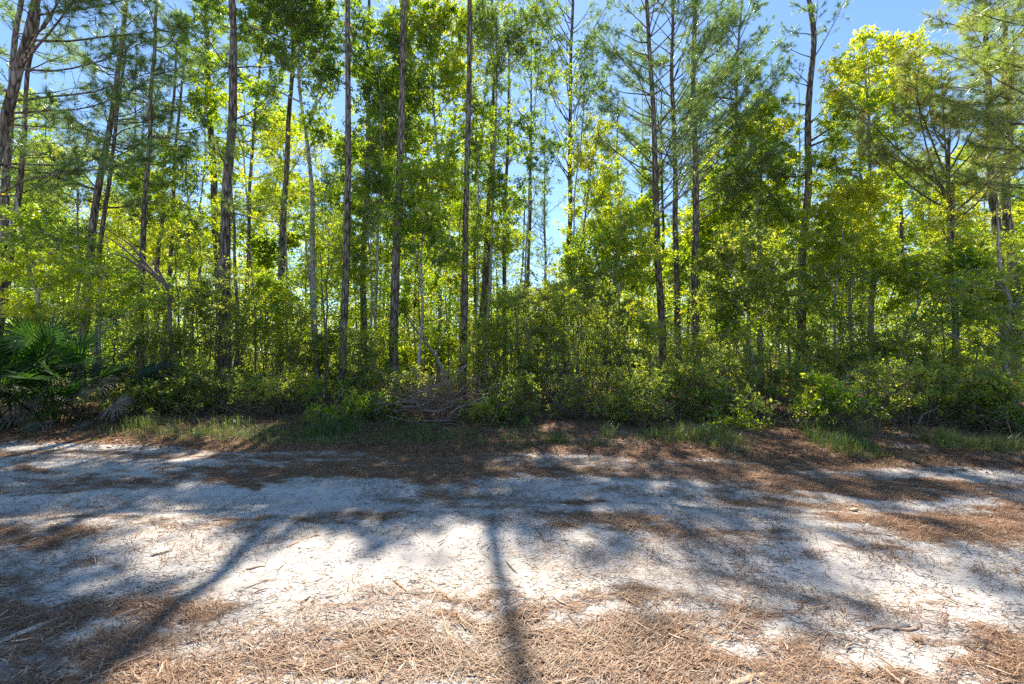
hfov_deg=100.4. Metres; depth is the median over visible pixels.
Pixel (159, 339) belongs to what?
shrub
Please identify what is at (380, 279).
pine tree
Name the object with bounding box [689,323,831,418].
shrub
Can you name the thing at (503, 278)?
pine tree
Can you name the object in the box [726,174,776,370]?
pine tree
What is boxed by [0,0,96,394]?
pine tree
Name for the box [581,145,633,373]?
pine tree
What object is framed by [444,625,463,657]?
bark piece
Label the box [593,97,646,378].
pine tree
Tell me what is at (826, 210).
broadleaf tree
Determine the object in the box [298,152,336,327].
pine tree
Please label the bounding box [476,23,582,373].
broadleaf tree
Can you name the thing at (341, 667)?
stick
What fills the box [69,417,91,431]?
palmetto frond
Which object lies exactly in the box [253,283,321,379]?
leafy sapling
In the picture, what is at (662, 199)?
pine tree
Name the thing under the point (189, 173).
broadleaf tree
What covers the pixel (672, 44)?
pine tree
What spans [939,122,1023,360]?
broadleaf tree
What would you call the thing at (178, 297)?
sapling
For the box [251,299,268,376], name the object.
sapling
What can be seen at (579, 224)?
broadleaf tree
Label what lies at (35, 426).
palmetto frond
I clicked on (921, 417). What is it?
leaning stick
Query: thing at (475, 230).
broadleaf tree
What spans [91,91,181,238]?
pine tree
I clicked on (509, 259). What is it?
broadleaf tree
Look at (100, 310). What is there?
broadleaf tree
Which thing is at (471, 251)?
broadleaf tree
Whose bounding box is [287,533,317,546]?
bark piece
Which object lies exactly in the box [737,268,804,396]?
leafy sapling
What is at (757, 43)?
pine tree
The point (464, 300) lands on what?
pine tree
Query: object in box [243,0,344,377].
pine tree
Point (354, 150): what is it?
broadleaf tree
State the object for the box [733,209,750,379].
broadleaf tree
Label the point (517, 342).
sapling
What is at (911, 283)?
broadleaf tree
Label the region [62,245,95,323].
broadleaf tree
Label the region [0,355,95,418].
saw palmetto
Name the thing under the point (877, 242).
broadleaf tree
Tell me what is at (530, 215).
pine tree
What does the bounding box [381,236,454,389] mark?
leafy sapling
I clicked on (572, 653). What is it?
pine straw
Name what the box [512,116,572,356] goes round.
pine tree
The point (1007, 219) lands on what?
pine tree
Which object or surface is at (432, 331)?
undergrowth
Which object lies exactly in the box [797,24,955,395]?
broadleaf tree
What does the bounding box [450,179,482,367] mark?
pine tree
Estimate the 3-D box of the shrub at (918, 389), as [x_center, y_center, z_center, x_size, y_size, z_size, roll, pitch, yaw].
[8.518,1.024,8.858,3.892,1.666,2.131,0,-2,0]
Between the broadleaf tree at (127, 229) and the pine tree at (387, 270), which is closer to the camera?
the broadleaf tree at (127, 229)
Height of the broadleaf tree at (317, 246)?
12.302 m
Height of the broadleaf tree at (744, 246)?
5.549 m
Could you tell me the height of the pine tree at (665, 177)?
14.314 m
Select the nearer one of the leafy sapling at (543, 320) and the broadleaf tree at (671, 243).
the leafy sapling at (543, 320)
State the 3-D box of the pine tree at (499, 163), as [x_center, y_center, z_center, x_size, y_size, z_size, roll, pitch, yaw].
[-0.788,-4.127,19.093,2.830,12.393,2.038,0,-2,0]
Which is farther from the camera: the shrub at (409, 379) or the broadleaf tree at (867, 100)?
the broadleaf tree at (867, 100)
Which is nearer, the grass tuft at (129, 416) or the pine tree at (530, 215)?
the grass tuft at (129, 416)
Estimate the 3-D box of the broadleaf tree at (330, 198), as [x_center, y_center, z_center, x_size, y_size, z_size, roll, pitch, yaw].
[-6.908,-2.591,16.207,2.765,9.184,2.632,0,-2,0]
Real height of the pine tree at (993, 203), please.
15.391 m
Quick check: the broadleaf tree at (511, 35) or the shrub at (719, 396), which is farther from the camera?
the broadleaf tree at (511, 35)
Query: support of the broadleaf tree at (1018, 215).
on the ground at (420, 554)
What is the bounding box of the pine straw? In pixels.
[0,435,1023,683]
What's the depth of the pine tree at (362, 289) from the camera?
17.45 m
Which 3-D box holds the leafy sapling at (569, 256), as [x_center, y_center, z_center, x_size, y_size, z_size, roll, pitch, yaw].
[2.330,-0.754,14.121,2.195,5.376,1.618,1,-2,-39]
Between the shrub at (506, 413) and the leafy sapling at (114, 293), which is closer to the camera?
the shrub at (506, 413)
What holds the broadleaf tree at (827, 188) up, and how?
on the ground at (420, 554)
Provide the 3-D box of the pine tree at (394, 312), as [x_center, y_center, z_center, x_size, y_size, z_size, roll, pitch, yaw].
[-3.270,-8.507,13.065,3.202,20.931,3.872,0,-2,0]
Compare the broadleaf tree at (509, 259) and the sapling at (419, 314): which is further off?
the broadleaf tree at (509, 259)
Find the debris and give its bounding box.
[0,444,1023,683]
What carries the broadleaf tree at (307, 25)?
on the ground at (420, 554)
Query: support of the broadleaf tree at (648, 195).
on the ground at (420, 554)
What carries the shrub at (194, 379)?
on the ground at (420, 554)
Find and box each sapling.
[62,254,73,402]
[72,255,140,401]
[154,220,232,365]
[173,252,187,388]
[237,268,301,374]
[247,234,261,402]
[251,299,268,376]
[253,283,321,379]
[307,252,335,401]
[328,235,386,388]
[379,272,388,391]
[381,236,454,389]
[390,256,453,378]
[415,236,436,365]
[443,271,460,390]
[465,289,532,375]
[500,307,535,370]
[525,280,579,403]
[539,321,574,398]
[549,242,617,378]
[606,269,614,387]
[615,220,666,393]
[689,270,716,383]
[692,288,762,377]
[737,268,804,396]
[745,254,751,364]
[781,270,790,400]
[795,239,850,373]
[839,278,861,399]
[860,247,924,388]
[929,240,1023,388]
[933,269,957,399]
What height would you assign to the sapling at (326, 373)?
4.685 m
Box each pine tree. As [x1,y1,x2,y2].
[0,0,78,401]
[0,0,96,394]
[0,0,197,204]
[9,0,191,400]
[10,85,82,303]
[34,21,168,397]
[41,0,223,371]
[66,208,90,292]
[91,31,165,375]
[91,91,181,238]
[130,7,226,384]
[131,27,224,375]
[154,0,259,373]
[182,0,304,401]
[208,153,266,391]
[211,4,292,391]
[231,199,256,299]
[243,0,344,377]
[288,164,325,334]
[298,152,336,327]
[323,0,411,388]
[326,178,359,371]
[332,0,361,400]
[359,228,382,368]
[370,167,395,353]
[379,146,422,358]
[388,0,406,401]
[445,58,513,383]
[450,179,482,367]
[456,0,478,399]
[465,0,506,388]
[471,107,519,375]
[474,47,538,375]
[480,216,517,315]
[505,28,562,324]
[510,194,537,376]
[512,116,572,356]
[523,0,626,360]
[540,248,552,310]
[579,0,744,372]
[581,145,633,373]
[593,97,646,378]
[613,0,747,393]
[613,72,669,358]
[635,83,691,376]
[659,111,712,360]
[668,0,797,391]
[670,81,726,327]
[687,0,793,395]
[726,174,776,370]
[727,98,800,374]
[749,0,912,391]
[778,87,828,235]
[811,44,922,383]
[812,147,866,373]
[815,44,1023,397]
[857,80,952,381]
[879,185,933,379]
[895,0,1023,380]
[898,6,1023,380]
[912,0,1023,208]
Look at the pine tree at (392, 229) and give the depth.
28.50 m
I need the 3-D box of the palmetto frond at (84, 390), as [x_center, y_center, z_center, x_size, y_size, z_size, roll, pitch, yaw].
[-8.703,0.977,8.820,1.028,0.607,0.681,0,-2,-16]
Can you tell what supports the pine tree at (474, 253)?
on the ground at (420, 554)
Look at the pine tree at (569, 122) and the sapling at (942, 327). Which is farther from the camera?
the pine tree at (569, 122)
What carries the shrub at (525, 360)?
on the ground at (420, 554)
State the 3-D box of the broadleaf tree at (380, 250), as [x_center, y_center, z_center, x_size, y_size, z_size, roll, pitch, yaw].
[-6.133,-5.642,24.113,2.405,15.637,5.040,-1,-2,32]
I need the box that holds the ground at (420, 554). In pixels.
[0,354,1023,683]
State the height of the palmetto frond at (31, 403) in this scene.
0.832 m
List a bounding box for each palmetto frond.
[0,391,47,431]
[17,405,60,432]
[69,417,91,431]
[73,375,118,403]
[97,393,133,422]
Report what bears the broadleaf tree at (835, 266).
on the ground at (420, 554)
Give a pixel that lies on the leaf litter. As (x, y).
(14, 430)
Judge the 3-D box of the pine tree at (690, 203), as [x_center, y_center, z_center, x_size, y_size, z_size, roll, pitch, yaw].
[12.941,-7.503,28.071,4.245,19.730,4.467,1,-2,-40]
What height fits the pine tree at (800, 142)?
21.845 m
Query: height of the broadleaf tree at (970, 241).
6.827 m
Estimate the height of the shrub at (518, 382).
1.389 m
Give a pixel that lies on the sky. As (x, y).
(888, 15)
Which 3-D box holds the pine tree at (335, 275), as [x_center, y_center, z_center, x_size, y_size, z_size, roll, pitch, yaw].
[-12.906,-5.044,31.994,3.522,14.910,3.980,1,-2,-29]
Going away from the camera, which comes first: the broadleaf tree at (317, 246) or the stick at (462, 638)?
the stick at (462, 638)
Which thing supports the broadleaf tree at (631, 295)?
on the ground at (420, 554)
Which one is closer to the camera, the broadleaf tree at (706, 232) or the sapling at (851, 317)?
the sapling at (851, 317)
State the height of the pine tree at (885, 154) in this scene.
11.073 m
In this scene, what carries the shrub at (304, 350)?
on the ground at (420, 554)
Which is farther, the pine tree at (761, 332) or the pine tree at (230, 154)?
the pine tree at (761, 332)
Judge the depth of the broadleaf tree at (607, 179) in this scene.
16.48 m
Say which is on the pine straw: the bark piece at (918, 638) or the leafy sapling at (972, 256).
the bark piece at (918, 638)
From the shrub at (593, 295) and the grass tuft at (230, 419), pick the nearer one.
the grass tuft at (230, 419)
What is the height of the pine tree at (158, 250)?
14.405 m
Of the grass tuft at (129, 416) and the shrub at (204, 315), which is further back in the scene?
the shrub at (204, 315)
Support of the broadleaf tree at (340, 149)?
on the ground at (420, 554)
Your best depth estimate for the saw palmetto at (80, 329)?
10.39 m
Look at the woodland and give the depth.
33.14 m
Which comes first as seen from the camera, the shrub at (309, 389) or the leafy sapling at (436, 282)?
the shrub at (309, 389)
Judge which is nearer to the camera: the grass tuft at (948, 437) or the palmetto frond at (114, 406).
the grass tuft at (948, 437)
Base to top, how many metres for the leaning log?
2.774 m
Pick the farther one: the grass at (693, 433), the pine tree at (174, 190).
the pine tree at (174, 190)
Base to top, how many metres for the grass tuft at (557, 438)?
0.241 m
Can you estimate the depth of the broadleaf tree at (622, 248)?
13.87 m
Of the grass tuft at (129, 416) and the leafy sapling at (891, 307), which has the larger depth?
the leafy sapling at (891, 307)
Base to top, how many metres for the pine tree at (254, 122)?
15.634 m
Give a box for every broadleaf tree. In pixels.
[0,88,88,340]
[0,119,123,395]
[0,188,146,404]
[13,172,84,304]
[42,232,208,409]
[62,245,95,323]
[69,193,149,381]
[71,191,214,385]
[89,146,185,364]
[105,124,231,387]
[134,196,188,358]
[157,0,254,336]
[180,237,206,321]
[201,88,293,376]
[201,188,239,304]
[215,0,360,397]
[234,109,334,371]
[237,100,309,270]
[238,181,273,363]
[288,153,362,386]
[295,177,332,303]
[298,116,405,363]
[320,131,358,293]
[326,38,436,350]
[328,0,494,394]
[330,203,390,369]
[340,52,421,398]
[368,118,431,340]
[374,137,478,388]
[416,156,448,362]
[421,160,479,371]
[435,147,539,355]
[439,83,513,395]
[448,199,495,374]
[449,121,527,373]
[458,0,568,384]
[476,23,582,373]
[543,31,612,390]
[543,196,676,390]
[553,111,636,389]
[565,203,591,318]
[589,173,626,376]
[615,247,644,343]
[626,134,667,374]
[651,193,757,385]
[651,206,690,314]
[671,99,775,362]
[681,214,817,395]
[686,90,817,392]
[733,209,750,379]
[737,191,774,365]
[763,157,797,369]
[771,171,903,387]
[781,226,901,380]
[789,204,824,330]
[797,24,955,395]
[806,175,853,367]
[845,175,906,330]
[857,249,961,395]
[864,151,927,377]
[880,209,1023,403]
[883,182,1023,309]
[902,149,947,345]
[924,145,986,303]
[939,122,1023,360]
[989,145,1023,282]
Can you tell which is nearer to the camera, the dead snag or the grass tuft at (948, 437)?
the grass tuft at (948, 437)
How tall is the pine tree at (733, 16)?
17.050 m
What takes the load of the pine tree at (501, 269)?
on the ground at (420, 554)
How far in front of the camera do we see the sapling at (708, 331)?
12.97 m
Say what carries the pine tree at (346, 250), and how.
on the ground at (420, 554)
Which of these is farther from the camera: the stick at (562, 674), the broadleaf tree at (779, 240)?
the broadleaf tree at (779, 240)
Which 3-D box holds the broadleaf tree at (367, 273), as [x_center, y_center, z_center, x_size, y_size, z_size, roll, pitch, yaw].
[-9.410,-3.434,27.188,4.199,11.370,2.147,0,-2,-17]
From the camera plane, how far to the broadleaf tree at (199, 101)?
15.67 m
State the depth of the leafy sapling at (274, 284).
13.92 m
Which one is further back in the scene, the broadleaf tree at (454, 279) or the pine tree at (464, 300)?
the broadleaf tree at (454, 279)
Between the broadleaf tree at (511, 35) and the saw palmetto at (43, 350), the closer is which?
the saw palmetto at (43, 350)
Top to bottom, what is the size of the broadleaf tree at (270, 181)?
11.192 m
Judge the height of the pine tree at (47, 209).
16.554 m
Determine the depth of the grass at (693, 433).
7.78 m
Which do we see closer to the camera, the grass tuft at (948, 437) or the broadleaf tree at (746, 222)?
the grass tuft at (948, 437)
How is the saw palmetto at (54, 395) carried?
on the ground at (420, 554)
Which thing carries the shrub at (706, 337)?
on the ground at (420, 554)
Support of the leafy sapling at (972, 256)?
on the ground at (420, 554)
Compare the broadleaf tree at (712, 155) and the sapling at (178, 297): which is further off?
the broadleaf tree at (712, 155)
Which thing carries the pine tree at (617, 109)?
on the ground at (420, 554)
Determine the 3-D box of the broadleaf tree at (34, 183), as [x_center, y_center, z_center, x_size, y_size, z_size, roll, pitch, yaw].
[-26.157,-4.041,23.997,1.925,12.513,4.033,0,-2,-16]
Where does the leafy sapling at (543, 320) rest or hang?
on the ground at (420, 554)
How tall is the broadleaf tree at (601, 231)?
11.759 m
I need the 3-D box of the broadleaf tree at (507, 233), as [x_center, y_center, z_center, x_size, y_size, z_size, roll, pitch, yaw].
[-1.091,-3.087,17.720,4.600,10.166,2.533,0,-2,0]
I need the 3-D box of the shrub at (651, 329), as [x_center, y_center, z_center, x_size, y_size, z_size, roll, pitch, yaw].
[3.224,0.256,11.145,2.827,3.126,2.743,1,-2,-22]
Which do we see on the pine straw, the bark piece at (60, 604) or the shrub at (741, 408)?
the bark piece at (60, 604)
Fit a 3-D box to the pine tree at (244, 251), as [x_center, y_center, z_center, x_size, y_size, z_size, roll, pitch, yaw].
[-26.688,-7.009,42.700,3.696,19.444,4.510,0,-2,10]
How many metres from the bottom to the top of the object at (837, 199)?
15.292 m
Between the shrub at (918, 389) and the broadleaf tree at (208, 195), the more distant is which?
the broadleaf tree at (208, 195)
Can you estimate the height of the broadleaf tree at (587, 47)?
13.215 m
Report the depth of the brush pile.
9.29 m
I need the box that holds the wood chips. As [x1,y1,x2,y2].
[0,456,1023,683]
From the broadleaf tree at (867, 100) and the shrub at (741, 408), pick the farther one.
the broadleaf tree at (867, 100)
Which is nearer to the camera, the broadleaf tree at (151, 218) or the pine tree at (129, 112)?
the broadleaf tree at (151, 218)
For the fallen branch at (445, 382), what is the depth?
10.17 m
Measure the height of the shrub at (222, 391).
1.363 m
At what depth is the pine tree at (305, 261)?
34.93 m
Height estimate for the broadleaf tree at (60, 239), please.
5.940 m
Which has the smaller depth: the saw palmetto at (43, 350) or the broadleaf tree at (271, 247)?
the saw palmetto at (43, 350)
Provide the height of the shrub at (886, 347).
2.658 m
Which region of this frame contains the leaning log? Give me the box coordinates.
[407,312,451,393]
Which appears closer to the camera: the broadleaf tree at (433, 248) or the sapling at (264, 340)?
the sapling at (264, 340)
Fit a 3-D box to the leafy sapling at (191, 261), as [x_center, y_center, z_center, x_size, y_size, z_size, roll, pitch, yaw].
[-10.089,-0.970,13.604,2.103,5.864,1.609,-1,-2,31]
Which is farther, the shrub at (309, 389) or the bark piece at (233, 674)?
the shrub at (309, 389)
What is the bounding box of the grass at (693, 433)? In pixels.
[0,404,1023,475]
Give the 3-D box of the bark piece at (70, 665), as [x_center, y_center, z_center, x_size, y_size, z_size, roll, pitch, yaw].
[-2.273,1.663,2.206,0.137,0.013,0.053,0,-2,7]
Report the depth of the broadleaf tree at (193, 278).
26.88 m
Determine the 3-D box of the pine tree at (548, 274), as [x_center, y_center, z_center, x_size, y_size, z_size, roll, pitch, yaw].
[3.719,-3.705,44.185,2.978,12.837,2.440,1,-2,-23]
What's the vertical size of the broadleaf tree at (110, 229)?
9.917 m
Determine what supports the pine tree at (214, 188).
on the ground at (420, 554)
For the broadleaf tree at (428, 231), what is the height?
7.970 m
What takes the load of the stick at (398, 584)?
on the ground at (420, 554)
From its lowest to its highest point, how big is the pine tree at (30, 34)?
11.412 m
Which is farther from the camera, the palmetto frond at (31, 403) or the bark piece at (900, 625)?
the palmetto frond at (31, 403)
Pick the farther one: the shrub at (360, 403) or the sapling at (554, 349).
the sapling at (554, 349)
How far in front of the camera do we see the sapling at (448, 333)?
14.95 m
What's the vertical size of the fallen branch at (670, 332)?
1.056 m
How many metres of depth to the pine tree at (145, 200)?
13.70 m
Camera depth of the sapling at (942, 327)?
12.38 m
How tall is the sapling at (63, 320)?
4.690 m
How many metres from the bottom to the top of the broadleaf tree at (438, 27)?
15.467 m
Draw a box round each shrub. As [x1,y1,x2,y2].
[67,374,192,422]
[89,298,204,413]
[116,243,276,407]
[129,345,274,417]
[178,364,237,410]
[229,369,311,419]
[233,299,324,404]
[257,361,338,411]
[291,324,365,398]
[300,379,420,424]
[322,316,408,402]
[358,322,457,390]
[367,363,443,413]
[428,311,547,401]
[451,390,543,426]
[465,369,545,427]
[466,241,635,400]
[473,266,646,411]
[525,345,680,423]
[581,296,698,406]
[599,366,678,427]
[617,347,727,420]
[660,320,748,405]
[677,364,776,424]
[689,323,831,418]
[706,408,773,432]
[711,382,819,425]
[771,304,883,412]
[776,369,897,430]
[826,312,1009,407]
[828,351,1017,429]
[929,338,1023,430]
[932,369,1023,436]
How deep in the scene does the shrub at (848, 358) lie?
11.44 m
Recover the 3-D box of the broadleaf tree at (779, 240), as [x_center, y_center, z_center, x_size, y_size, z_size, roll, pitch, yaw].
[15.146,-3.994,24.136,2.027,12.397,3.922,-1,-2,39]
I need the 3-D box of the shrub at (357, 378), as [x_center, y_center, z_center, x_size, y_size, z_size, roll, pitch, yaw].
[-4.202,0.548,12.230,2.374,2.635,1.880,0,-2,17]
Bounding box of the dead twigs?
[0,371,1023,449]
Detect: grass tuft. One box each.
[118,411,138,417]
[221,414,243,425]
[539,431,571,444]
[580,433,610,448]
[852,417,881,435]
[928,424,969,444]
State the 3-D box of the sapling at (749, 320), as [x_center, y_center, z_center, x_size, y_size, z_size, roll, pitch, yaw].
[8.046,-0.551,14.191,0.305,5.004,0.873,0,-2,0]
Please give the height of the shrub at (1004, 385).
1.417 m
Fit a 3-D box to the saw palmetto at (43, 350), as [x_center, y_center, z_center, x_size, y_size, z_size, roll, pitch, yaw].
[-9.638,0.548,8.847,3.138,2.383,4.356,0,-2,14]
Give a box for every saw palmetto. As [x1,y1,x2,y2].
[0,309,168,414]
[0,312,177,424]
[0,328,102,428]
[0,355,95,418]
[0,357,164,431]
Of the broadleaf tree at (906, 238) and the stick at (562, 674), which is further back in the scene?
the broadleaf tree at (906, 238)
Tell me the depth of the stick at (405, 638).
2.36 m
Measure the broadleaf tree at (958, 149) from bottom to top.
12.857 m
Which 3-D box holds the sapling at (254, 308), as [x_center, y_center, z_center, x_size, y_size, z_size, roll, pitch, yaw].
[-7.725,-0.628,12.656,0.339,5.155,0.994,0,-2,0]
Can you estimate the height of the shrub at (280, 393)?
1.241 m
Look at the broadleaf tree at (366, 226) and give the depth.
14.48 m
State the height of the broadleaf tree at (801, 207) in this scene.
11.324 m
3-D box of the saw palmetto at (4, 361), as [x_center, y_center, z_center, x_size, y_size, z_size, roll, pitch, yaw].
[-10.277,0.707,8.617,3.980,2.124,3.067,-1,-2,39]
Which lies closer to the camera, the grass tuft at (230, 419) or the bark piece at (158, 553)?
the bark piece at (158, 553)
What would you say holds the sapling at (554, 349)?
on the ground at (420, 554)
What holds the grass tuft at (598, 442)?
on the ground at (420, 554)
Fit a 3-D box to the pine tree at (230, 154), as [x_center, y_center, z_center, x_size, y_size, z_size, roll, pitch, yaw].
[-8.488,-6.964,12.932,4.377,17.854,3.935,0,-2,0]
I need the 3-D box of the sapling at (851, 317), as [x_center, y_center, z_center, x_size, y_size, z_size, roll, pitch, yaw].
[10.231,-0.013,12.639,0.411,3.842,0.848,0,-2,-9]
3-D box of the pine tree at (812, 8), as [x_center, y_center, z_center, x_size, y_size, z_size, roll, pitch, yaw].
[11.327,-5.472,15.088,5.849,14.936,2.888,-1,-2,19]
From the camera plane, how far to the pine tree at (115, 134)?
14.21 m
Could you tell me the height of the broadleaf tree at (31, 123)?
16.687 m
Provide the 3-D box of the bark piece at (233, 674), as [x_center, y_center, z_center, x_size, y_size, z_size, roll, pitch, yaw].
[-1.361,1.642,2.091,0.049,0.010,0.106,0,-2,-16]
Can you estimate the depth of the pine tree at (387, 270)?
31.90 m
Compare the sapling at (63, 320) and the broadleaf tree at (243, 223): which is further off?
the broadleaf tree at (243, 223)
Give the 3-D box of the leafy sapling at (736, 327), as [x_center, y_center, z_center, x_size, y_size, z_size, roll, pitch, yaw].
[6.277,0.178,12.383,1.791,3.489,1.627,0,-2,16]
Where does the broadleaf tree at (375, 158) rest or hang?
on the ground at (420, 554)
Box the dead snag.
[88,218,176,409]
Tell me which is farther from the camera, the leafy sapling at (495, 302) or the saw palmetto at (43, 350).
the leafy sapling at (495, 302)
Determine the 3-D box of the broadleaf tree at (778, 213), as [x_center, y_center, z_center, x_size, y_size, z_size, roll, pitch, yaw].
[8.894,-3.572,15.579,4.507,11.204,2.477,0,-2,0]
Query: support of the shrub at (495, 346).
on the ground at (420, 554)
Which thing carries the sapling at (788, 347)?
on the ground at (420, 554)
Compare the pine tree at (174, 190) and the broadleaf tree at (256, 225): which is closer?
the pine tree at (174, 190)
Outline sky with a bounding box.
[0,0,1023,353]
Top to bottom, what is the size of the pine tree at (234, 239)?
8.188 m
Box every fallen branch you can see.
[401,363,468,401]
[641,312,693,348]
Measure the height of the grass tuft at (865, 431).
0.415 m
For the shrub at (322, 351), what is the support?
on the ground at (420, 554)
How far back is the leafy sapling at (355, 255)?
14.50 m
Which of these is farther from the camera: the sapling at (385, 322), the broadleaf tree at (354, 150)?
the broadleaf tree at (354, 150)
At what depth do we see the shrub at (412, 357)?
15.25 m
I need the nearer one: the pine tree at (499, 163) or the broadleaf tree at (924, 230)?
the pine tree at (499, 163)
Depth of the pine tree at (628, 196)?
25.23 m
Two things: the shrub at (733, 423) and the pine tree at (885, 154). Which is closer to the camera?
the shrub at (733, 423)
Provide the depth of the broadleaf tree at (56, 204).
15.04 m
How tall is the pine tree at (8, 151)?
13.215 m
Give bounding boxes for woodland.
[5,163,1023,375]
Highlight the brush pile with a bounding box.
[358,344,514,425]
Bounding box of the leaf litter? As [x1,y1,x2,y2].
[0,392,1023,475]
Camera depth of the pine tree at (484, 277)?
17.54 m
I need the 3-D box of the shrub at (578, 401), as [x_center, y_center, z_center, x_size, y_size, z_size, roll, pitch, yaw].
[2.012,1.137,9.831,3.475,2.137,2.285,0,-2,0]
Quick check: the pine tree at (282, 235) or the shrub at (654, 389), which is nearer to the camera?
the shrub at (654, 389)
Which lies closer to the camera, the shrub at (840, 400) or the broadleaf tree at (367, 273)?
the shrub at (840, 400)
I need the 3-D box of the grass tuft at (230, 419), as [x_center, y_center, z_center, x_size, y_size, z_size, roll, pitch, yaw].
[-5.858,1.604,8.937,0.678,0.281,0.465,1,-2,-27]
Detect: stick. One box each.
[323,663,350,676]
[392,629,415,643]
[393,580,406,590]
[458,633,477,655]
[545,668,579,681]
[868,625,920,630]
[917,405,936,425]
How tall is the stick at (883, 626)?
0.013 m
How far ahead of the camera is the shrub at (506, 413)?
8.88 m
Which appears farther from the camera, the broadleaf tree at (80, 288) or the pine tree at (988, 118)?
the broadleaf tree at (80, 288)
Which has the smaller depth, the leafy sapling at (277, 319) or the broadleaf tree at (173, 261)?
the leafy sapling at (277, 319)
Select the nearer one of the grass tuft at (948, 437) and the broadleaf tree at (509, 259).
the grass tuft at (948, 437)
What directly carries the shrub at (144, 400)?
on the ground at (420, 554)
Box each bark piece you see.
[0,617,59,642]
[38,601,68,610]
[61,659,82,667]
[150,550,171,555]
[226,669,240,683]
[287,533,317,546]
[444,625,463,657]
[729,671,767,683]
[891,623,909,629]
[912,636,923,642]
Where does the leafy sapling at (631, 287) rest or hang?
on the ground at (420, 554)
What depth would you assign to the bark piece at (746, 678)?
2.08 m
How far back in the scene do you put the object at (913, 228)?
23.15 m
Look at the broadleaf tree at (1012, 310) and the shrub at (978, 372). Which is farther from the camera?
the broadleaf tree at (1012, 310)
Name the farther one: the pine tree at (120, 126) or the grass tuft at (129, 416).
the pine tree at (120, 126)
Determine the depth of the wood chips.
2.30 m
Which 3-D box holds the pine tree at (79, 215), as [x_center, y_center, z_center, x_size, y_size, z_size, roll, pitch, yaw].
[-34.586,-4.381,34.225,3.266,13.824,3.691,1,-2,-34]
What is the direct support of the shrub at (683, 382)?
on the ground at (420, 554)
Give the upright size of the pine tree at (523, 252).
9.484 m
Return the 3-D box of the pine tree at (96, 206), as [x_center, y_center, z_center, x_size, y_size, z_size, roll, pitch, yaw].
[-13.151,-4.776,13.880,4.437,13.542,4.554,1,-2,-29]
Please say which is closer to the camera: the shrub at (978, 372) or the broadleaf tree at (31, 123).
the shrub at (978, 372)
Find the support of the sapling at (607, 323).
on the ground at (420, 554)

